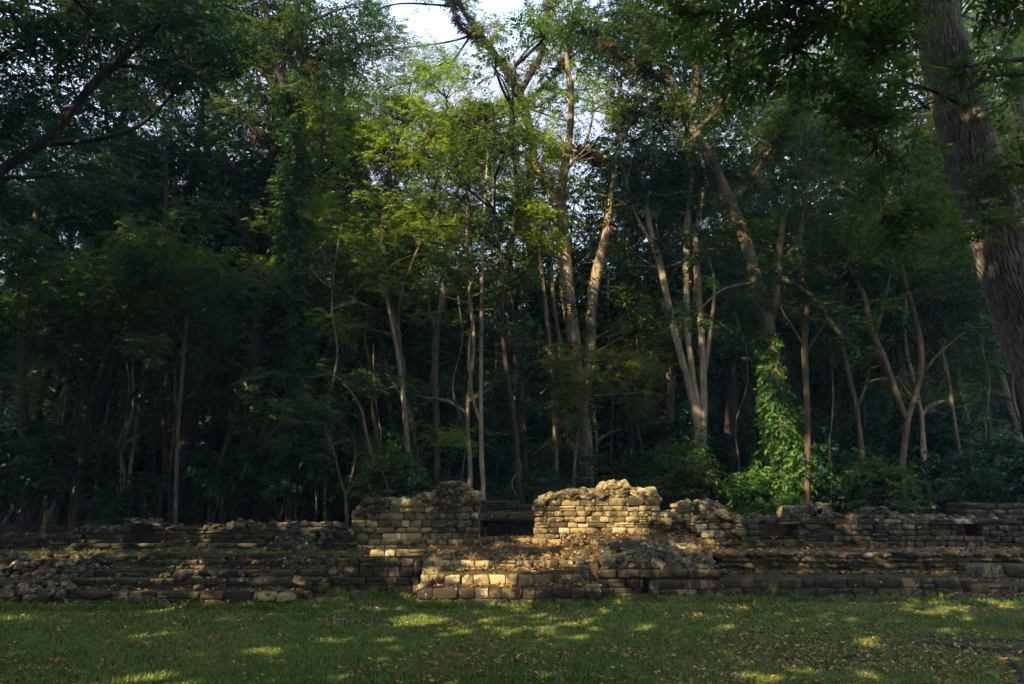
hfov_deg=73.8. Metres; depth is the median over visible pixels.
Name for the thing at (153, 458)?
forest tree
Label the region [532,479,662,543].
ruined wall
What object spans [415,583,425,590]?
stone block
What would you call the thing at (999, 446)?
bush
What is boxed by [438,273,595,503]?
slender tree
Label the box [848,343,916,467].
sapling
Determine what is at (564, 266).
twin tree
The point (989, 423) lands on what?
sapling
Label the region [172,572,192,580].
stone block
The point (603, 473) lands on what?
bush
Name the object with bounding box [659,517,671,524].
stone block
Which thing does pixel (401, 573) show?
retaining wall
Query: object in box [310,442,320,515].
hanging vine
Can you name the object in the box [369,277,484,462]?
sapling
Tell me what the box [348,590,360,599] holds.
stone block
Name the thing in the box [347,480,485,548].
ruined wall
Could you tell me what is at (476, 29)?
canopy tree
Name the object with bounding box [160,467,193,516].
bush
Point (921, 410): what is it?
sapling
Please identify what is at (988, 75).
forest tree
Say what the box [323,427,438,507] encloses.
bush
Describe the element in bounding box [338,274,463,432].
forest tree
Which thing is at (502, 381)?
sapling
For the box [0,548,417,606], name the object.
stepped terrace
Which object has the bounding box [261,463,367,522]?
bush
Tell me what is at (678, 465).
bush
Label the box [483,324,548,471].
forest tree
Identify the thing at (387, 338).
forest tree
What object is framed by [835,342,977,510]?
forest tree
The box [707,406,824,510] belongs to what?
bush
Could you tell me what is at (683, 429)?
bush
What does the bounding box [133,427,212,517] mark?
bush
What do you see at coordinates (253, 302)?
forest tree
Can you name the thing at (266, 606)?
grass tufts
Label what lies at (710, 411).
forest tree
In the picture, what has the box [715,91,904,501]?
slender tree
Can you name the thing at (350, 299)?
forest tree
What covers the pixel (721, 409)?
forest tree
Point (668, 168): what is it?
multi stem tree
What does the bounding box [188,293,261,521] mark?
sapling
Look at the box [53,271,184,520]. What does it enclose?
sapling
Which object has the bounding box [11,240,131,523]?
sapling
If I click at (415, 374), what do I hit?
forest tree
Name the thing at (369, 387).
forest tree
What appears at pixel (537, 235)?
slender tree
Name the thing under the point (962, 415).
forest tree
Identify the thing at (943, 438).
bush
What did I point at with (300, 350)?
ivy clad tree
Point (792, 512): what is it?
stone block
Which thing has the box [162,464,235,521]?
bush
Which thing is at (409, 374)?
sapling
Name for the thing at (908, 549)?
fallen leaves
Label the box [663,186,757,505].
sapling
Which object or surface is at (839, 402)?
sapling
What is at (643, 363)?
understory tree
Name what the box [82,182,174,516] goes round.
sapling
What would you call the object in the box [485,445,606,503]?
bush
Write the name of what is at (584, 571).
stone stairs
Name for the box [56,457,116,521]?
bush
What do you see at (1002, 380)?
forest tree
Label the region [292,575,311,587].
stone block
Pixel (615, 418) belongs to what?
forest tree
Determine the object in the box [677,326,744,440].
sapling
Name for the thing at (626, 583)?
retaining wall
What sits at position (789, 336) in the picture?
sapling
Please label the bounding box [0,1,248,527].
forest tree
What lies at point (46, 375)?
forest tree
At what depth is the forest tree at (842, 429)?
44.23 m
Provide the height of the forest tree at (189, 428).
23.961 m
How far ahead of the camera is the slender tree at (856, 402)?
20.60 m
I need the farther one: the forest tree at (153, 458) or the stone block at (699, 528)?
the forest tree at (153, 458)
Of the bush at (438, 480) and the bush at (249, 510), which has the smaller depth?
the bush at (438, 480)
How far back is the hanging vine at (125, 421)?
19.53 m
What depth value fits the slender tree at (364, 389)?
20.86 m
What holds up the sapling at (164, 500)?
on the ground at (4, 529)
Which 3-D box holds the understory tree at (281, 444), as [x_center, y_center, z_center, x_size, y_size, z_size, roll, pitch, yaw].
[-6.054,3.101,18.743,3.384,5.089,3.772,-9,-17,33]
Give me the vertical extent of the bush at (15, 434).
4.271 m
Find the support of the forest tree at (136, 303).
on the ground at (4, 529)
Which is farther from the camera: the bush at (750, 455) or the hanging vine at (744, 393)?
the bush at (750, 455)
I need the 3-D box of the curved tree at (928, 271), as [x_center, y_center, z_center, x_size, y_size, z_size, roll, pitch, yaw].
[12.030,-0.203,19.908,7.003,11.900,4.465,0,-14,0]
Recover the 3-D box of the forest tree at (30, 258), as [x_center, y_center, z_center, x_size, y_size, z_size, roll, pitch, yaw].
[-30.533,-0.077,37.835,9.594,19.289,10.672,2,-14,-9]
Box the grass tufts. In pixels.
[0,550,1023,612]
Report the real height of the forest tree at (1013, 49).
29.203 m
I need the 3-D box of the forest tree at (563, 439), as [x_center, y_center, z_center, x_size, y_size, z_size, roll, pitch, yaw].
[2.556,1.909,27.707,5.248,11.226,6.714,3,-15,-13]
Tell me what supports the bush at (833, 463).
on the ground at (4, 529)
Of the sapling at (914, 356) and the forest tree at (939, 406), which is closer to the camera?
the sapling at (914, 356)
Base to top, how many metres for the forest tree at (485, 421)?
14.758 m
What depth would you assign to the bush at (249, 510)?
25.59 m
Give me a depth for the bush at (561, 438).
31.07 m
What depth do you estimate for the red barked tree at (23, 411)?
26.05 m
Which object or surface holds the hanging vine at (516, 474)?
hanging from the slender tree at (455, 281)
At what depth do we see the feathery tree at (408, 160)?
22.75 m
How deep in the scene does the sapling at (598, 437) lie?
27.04 m
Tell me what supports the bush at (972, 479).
on the ground at (4, 529)
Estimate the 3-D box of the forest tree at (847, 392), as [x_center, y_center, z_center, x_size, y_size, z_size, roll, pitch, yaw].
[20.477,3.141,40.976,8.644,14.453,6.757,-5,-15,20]
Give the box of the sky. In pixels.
[0,0,1022,384]
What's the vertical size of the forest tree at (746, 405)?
21.365 m
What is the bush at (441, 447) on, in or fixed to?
on the ground at (4, 529)
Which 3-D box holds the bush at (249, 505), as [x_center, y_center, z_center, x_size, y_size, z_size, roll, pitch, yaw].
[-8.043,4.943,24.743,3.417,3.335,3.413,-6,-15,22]
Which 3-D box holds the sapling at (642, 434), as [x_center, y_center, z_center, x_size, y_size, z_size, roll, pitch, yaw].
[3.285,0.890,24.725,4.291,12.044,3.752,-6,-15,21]
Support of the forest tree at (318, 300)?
on the ground at (4, 529)
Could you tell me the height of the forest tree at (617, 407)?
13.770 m
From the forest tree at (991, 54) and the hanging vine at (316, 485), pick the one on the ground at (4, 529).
the forest tree at (991, 54)
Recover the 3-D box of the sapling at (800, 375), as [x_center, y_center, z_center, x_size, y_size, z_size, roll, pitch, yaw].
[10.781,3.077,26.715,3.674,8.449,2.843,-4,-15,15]
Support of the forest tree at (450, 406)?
on the ground at (4, 529)
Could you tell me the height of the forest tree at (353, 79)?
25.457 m
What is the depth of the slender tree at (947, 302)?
20.22 m
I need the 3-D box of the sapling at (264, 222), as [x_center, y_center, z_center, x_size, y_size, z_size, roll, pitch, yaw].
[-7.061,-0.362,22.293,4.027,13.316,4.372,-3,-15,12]
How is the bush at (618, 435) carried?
on the ground at (4, 529)
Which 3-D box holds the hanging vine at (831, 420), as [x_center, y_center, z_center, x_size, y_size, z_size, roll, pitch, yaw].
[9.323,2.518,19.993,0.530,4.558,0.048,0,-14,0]
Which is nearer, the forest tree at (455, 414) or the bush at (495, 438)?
the bush at (495, 438)
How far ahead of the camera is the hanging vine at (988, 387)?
20.29 m
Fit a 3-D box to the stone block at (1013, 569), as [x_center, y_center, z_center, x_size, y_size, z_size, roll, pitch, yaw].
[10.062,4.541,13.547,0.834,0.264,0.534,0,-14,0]
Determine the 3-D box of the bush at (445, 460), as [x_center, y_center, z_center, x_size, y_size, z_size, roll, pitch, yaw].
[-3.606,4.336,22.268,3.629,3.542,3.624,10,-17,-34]
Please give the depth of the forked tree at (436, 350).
23.08 m
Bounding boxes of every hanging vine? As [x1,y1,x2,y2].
[118,353,129,490]
[164,188,164,355]
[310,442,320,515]
[356,258,366,434]
[368,344,381,496]
[452,250,465,481]
[493,207,506,458]
[511,458,521,502]
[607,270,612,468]
[634,344,643,458]
[734,311,748,473]
[828,352,833,507]
[979,312,996,491]
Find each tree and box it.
[0,0,279,226]
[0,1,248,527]
[0,35,131,524]
[0,63,102,373]
[0,126,184,444]
[0,126,206,518]
[0,161,79,383]
[0,166,129,435]
[0,184,84,397]
[0,187,78,414]
[0,229,217,533]
[0,247,64,424]
[1,0,367,526]
[11,368,142,475]
[59,6,281,519]
[62,120,210,478]
[64,162,200,421]
[67,212,302,525]
[79,262,243,513]
[90,201,242,408]
[93,0,441,523]
[119,300,248,426]
[127,105,329,521]
[149,81,362,519]
[154,171,311,508]
[156,190,323,416]
[166,0,413,520]
[170,302,292,436]
[197,162,360,398]
[220,29,543,496]
[223,362,372,520]
[228,0,464,495]
[261,187,466,434]
[268,139,458,490]
[281,157,353,486]
[304,206,450,497]
[309,201,487,450]
[312,332,446,427]
[313,156,429,405]
[320,172,421,496]
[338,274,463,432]
[348,0,674,484]
[353,266,492,431]
[358,84,513,489]
[384,201,557,482]
[387,98,550,500]
[420,372,489,478]
[429,0,711,486]
[438,229,561,465]
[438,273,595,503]
[439,281,533,477]
[455,176,688,475]
[483,121,586,489]
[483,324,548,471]
[489,217,674,458]
[512,263,648,484]
[524,312,680,487]
[534,290,641,450]
[536,0,910,514]
[543,0,876,505]
[544,160,762,501]
[551,116,801,505]
[571,360,648,463]
[580,172,737,444]
[585,73,762,500]
[618,346,717,443]
[638,0,1023,683]
[660,78,878,510]
[662,5,911,424]
[677,273,757,416]
[679,274,813,451]
[691,146,865,389]
[703,118,810,440]
[714,208,873,413]
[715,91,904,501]
[726,1,1023,513]
[738,348,869,443]
[742,144,930,441]
[769,37,992,511]
[783,223,929,506]
[789,356,886,494]
[791,147,987,513]
[802,299,893,439]
[817,0,1023,277]
[822,134,1023,413]
[823,253,947,430]
[826,0,1023,224]
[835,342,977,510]
[869,179,1015,429]
[871,340,1009,411]
[894,2,1023,207]
[896,256,1005,478]
[903,2,1023,271]
[920,119,1023,454]
[936,353,1019,447]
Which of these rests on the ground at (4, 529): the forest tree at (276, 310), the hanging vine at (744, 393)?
the forest tree at (276, 310)
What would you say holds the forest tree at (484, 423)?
on the ground at (4, 529)
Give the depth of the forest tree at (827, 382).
33.92 m
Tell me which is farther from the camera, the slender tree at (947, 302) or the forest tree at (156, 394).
the forest tree at (156, 394)
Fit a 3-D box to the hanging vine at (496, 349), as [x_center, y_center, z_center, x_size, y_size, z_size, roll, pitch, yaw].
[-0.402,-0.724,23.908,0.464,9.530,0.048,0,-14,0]
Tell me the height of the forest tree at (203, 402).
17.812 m
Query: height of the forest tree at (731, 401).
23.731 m
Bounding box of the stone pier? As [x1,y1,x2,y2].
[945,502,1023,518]
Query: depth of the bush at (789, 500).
18.38 m
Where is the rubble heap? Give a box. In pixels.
[247,527,336,551]
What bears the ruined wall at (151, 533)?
on the stepped terrace at (27, 576)
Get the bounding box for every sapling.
[0,134,57,321]
[0,145,204,532]
[0,239,99,523]
[3,264,150,526]
[5,195,131,523]
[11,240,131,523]
[38,283,149,524]
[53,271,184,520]
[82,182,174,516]
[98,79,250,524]
[136,250,256,520]
[155,219,250,512]
[179,188,308,522]
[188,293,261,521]
[196,302,290,424]
[198,265,305,440]
[230,143,359,521]
[269,311,345,518]
[279,302,377,415]
[280,113,415,466]
[280,223,400,520]
[303,224,436,494]
[308,193,386,425]
[327,372,388,525]
[345,348,405,450]
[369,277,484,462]
[378,119,542,487]
[390,215,480,481]
[406,209,520,481]
[426,0,588,502]
[430,128,563,503]
[441,220,556,484]
[449,222,575,441]
[515,206,587,464]
[543,221,664,483]
[565,291,629,453]
[576,161,693,474]
[588,211,672,465]
[599,272,739,457]
[626,210,751,493]
[628,273,692,447]
[654,273,745,431]
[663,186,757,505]
[667,270,751,409]
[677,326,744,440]
[683,149,798,485]
[737,291,820,417]
[737,312,836,431]
[737,335,789,456]
[777,85,908,488]
[799,313,867,510]
[802,125,1016,513]
[837,229,947,510]
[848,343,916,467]
[858,301,969,512]
[861,291,952,440]
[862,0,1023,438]
[898,321,1004,450]
[901,237,1023,502]
[924,290,1011,453]
[934,257,1006,502]
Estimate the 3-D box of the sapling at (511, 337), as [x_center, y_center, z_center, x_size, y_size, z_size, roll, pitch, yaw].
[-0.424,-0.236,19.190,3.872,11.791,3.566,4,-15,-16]
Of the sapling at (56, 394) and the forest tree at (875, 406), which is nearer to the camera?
the sapling at (56, 394)
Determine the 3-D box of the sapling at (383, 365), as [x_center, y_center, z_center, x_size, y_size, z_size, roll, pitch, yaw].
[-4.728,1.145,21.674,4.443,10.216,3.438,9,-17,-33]
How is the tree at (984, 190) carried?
on the ground at (4, 529)
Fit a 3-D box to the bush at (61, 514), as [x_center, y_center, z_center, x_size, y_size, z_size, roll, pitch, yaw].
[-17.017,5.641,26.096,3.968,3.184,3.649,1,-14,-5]
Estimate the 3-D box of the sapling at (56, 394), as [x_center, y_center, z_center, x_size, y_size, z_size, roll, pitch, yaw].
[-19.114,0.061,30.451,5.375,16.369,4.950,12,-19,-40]
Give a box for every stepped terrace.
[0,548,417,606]
[705,546,1023,600]
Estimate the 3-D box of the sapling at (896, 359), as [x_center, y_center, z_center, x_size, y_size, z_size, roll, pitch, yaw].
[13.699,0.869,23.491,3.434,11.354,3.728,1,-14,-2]
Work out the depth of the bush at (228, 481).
19.01 m
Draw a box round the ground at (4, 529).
[0,387,1022,683]
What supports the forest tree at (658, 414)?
on the ground at (4, 529)
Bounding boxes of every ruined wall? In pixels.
[0,517,359,550]
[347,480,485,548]
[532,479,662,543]
[654,498,743,548]
[731,501,1023,548]
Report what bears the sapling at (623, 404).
on the ground at (4, 529)
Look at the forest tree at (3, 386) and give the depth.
28.79 m
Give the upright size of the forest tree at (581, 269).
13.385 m
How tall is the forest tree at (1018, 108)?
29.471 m
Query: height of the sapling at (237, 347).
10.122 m
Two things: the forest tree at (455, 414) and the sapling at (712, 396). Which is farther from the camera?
the forest tree at (455, 414)
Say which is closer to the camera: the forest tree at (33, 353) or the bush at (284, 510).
the bush at (284, 510)
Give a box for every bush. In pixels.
[0,416,74,523]
[0,424,105,534]
[0,457,119,525]
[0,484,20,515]
[56,419,162,505]
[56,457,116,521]
[56,469,173,528]
[93,434,175,510]
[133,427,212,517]
[158,420,254,515]
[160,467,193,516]
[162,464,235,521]
[169,442,271,524]
[219,468,299,520]
[233,435,326,517]
[234,438,338,522]
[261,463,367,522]
[279,467,370,527]
[306,408,432,506]
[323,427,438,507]
[333,426,454,497]
[350,419,463,496]
[383,470,467,497]
[441,460,499,499]
[449,469,492,504]
[453,399,596,503]
[455,444,533,500]
[472,480,532,504]
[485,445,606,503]
[513,465,599,503]
[530,418,622,477]
[547,417,649,481]
[569,451,671,505]
[595,449,681,510]
[624,416,734,504]
[640,429,732,511]
[696,433,764,504]
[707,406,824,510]
[715,467,776,515]
[727,399,880,506]
[754,491,807,515]
[774,443,869,513]
[819,465,898,514]
[825,444,940,514]
[832,423,918,510]
[838,431,877,492]
[849,395,1012,513]
[891,445,1012,514]
[893,419,1019,511]
[940,473,1023,507]
[945,429,1023,503]
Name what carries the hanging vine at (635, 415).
hanging from the forest tree at (581, 269)
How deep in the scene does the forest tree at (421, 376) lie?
28.02 m
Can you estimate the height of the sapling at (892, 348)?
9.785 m
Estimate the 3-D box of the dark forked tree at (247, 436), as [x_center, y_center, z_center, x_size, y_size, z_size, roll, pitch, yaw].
[-10.370,-0.914,24.198,7.598,14.983,4.984,3,-14,-12]
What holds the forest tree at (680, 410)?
on the ground at (4, 529)
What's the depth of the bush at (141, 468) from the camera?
28.20 m
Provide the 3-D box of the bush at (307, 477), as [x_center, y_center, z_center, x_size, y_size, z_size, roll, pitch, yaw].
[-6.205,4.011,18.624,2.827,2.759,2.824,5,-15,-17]
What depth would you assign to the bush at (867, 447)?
32.23 m
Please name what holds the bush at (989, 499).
on the ground at (4, 529)
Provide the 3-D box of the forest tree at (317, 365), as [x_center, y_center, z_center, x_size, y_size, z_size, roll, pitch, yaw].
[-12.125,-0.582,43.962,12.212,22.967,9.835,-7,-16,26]
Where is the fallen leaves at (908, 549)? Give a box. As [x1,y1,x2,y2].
[0,510,1023,603]
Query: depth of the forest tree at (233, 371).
30.87 m
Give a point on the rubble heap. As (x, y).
(288, 539)
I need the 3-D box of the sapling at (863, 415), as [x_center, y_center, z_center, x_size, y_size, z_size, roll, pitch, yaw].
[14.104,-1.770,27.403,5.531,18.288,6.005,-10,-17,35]
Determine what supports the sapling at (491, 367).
on the ground at (4, 529)
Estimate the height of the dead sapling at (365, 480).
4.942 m
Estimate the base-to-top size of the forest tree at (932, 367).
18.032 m
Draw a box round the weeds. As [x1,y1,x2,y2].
[2,486,1007,596]
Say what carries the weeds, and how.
on the ground at (4, 529)
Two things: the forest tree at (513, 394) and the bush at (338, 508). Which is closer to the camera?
the bush at (338, 508)
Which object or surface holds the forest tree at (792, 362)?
on the ground at (4, 529)
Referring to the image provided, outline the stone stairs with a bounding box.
[416,543,601,604]
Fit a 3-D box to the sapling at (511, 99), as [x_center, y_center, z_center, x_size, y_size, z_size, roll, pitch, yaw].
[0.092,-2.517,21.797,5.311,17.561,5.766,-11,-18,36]
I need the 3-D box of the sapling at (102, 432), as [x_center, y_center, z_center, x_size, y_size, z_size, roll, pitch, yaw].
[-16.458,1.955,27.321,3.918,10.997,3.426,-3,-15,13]
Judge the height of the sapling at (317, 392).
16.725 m
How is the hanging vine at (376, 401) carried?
hanging from the slender tree at (364, 389)
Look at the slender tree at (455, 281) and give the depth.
20.68 m
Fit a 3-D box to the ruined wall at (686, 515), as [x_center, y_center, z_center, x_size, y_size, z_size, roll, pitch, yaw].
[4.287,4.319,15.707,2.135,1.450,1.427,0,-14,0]
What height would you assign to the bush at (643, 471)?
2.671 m
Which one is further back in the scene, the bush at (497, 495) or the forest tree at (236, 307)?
the forest tree at (236, 307)
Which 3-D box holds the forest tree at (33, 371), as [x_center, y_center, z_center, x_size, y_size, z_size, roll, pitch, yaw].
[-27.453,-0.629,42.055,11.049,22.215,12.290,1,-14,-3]
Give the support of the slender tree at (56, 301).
on the ground at (4, 529)
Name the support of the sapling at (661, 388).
on the ground at (4, 529)
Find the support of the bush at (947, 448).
on the ground at (4, 529)
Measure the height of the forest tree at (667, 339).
18.034 m
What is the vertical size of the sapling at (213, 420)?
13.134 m
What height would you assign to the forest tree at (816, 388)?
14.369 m
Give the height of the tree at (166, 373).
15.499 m
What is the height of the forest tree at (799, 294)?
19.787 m
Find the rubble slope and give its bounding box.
[563,531,718,592]
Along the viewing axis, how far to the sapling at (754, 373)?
30.48 m
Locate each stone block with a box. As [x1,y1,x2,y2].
[112,596,156,603]
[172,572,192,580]
[254,591,276,600]
[276,592,296,601]
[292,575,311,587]
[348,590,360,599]
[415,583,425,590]
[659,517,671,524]
[695,524,706,532]
[776,505,806,518]
[958,563,1003,578]
[997,563,1023,576]
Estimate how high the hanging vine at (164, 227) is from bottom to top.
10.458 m
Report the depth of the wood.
49.82 m
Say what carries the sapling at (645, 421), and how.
on the ground at (4, 529)
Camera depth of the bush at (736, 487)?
19.35 m
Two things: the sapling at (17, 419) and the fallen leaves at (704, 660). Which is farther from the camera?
the sapling at (17, 419)
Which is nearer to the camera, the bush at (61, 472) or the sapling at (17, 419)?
the bush at (61, 472)
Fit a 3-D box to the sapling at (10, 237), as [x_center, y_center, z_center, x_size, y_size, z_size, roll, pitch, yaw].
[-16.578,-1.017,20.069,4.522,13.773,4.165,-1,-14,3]
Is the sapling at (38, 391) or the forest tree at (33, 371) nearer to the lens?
the sapling at (38, 391)
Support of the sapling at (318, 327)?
on the ground at (4, 529)
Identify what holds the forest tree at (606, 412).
on the ground at (4, 529)
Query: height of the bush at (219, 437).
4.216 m
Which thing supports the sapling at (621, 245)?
on the ground at (4, 529)
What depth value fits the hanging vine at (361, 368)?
23.02 m
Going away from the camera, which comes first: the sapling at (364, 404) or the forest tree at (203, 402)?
the sapling at (364, 404)
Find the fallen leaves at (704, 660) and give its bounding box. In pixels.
[0,596,1023,683]
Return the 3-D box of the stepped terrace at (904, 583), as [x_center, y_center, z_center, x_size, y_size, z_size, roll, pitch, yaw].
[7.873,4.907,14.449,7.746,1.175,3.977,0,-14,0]
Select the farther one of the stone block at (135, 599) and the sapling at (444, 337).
the sapling at (444, 337)
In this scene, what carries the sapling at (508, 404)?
on the ground at (4, 529)
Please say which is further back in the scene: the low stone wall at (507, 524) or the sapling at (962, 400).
the sapling at (962, 400)
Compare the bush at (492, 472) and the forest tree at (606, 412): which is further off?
the forest tree at (606, 412)
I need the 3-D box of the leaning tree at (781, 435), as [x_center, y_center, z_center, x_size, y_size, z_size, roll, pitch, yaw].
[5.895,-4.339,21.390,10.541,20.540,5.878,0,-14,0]
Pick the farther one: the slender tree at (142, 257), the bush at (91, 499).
the bush at (91, 499)
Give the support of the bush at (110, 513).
on the ground at (4, 529)
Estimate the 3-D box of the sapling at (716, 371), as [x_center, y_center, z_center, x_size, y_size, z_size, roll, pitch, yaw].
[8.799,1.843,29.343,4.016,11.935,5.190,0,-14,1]
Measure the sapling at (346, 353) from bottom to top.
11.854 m
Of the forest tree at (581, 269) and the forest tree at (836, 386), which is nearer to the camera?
the forest tree at (581, 269)
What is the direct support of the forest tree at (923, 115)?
on the ground at (4, 529)
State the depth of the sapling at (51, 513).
22.33 m
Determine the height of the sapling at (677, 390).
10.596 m
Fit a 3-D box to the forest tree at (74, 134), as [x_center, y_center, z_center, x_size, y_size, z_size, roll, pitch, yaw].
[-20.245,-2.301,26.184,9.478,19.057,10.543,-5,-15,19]
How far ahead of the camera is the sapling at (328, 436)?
20.76 m
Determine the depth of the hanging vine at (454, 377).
21.34 m
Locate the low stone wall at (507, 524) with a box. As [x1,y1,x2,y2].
[473,500,546,544]
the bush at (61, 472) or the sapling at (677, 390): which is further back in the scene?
the sapling at (677, 390)
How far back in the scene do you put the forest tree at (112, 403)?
39.13 m
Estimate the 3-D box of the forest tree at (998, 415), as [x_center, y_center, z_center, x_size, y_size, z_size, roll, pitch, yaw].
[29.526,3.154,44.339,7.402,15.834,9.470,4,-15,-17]
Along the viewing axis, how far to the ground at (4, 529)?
9.13 m
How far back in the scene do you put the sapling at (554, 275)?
27.21 m
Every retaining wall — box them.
[325,549,423,596]
[595,569,722,598]
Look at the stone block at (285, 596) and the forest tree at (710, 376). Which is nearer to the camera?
the stone block at (285, 596)
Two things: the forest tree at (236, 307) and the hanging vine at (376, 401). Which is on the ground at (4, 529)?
the forest tree at (236, 307)
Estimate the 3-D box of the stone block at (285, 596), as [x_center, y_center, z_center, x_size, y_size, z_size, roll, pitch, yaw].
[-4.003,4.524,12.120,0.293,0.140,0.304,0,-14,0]
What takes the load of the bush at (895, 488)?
on the ground at (4, 529)
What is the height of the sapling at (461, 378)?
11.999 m
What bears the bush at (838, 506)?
on the ground at (4, 529)
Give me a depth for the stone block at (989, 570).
13.33 m
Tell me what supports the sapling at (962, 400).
on the ground at (4, 529)
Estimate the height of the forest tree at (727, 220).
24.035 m
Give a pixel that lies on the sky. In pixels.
(437, 24)
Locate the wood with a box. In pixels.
[0,259,1018,505]
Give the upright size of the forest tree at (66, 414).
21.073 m
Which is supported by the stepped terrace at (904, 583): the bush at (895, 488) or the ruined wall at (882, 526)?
the ruined wall at (882, 526)
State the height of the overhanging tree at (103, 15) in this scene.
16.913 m
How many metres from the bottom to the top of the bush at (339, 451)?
4.202 m
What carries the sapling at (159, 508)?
on the ground at (4, 529)
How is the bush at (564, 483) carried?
on the ground at (4, 529)
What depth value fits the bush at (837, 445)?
22.58 m
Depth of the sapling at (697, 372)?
26.36 m
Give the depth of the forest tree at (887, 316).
24.84 m
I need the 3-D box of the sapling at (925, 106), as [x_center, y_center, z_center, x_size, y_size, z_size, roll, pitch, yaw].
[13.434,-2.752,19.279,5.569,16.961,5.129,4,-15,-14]
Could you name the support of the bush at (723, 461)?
on the ground at (4, 529)
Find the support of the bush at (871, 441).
on the ground at (4, 529)
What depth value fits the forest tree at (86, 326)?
44.35 m
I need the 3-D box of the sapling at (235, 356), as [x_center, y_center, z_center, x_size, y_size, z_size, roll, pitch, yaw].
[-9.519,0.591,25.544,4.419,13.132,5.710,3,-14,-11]
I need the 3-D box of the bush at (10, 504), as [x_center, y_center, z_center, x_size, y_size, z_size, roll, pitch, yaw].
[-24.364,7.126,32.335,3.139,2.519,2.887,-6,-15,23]
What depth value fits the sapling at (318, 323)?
30.16 m
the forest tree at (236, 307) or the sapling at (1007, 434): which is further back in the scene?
the forest tree at (236, 307)
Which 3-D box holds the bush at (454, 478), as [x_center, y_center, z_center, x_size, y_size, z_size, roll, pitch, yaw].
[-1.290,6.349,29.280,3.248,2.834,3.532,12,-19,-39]
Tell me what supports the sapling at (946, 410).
on the ground at (4, 529)
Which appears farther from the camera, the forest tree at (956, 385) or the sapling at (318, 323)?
the forest tree at (956, 385)
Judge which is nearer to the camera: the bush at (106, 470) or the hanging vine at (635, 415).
the hanging vine at (635, 415)
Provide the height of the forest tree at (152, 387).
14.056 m
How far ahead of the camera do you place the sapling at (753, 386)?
27.25 m
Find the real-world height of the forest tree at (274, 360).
21.088 m
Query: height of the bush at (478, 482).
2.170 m
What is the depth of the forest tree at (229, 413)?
33.29 m
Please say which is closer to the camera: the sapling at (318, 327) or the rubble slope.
the rubble slope
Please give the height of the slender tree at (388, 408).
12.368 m

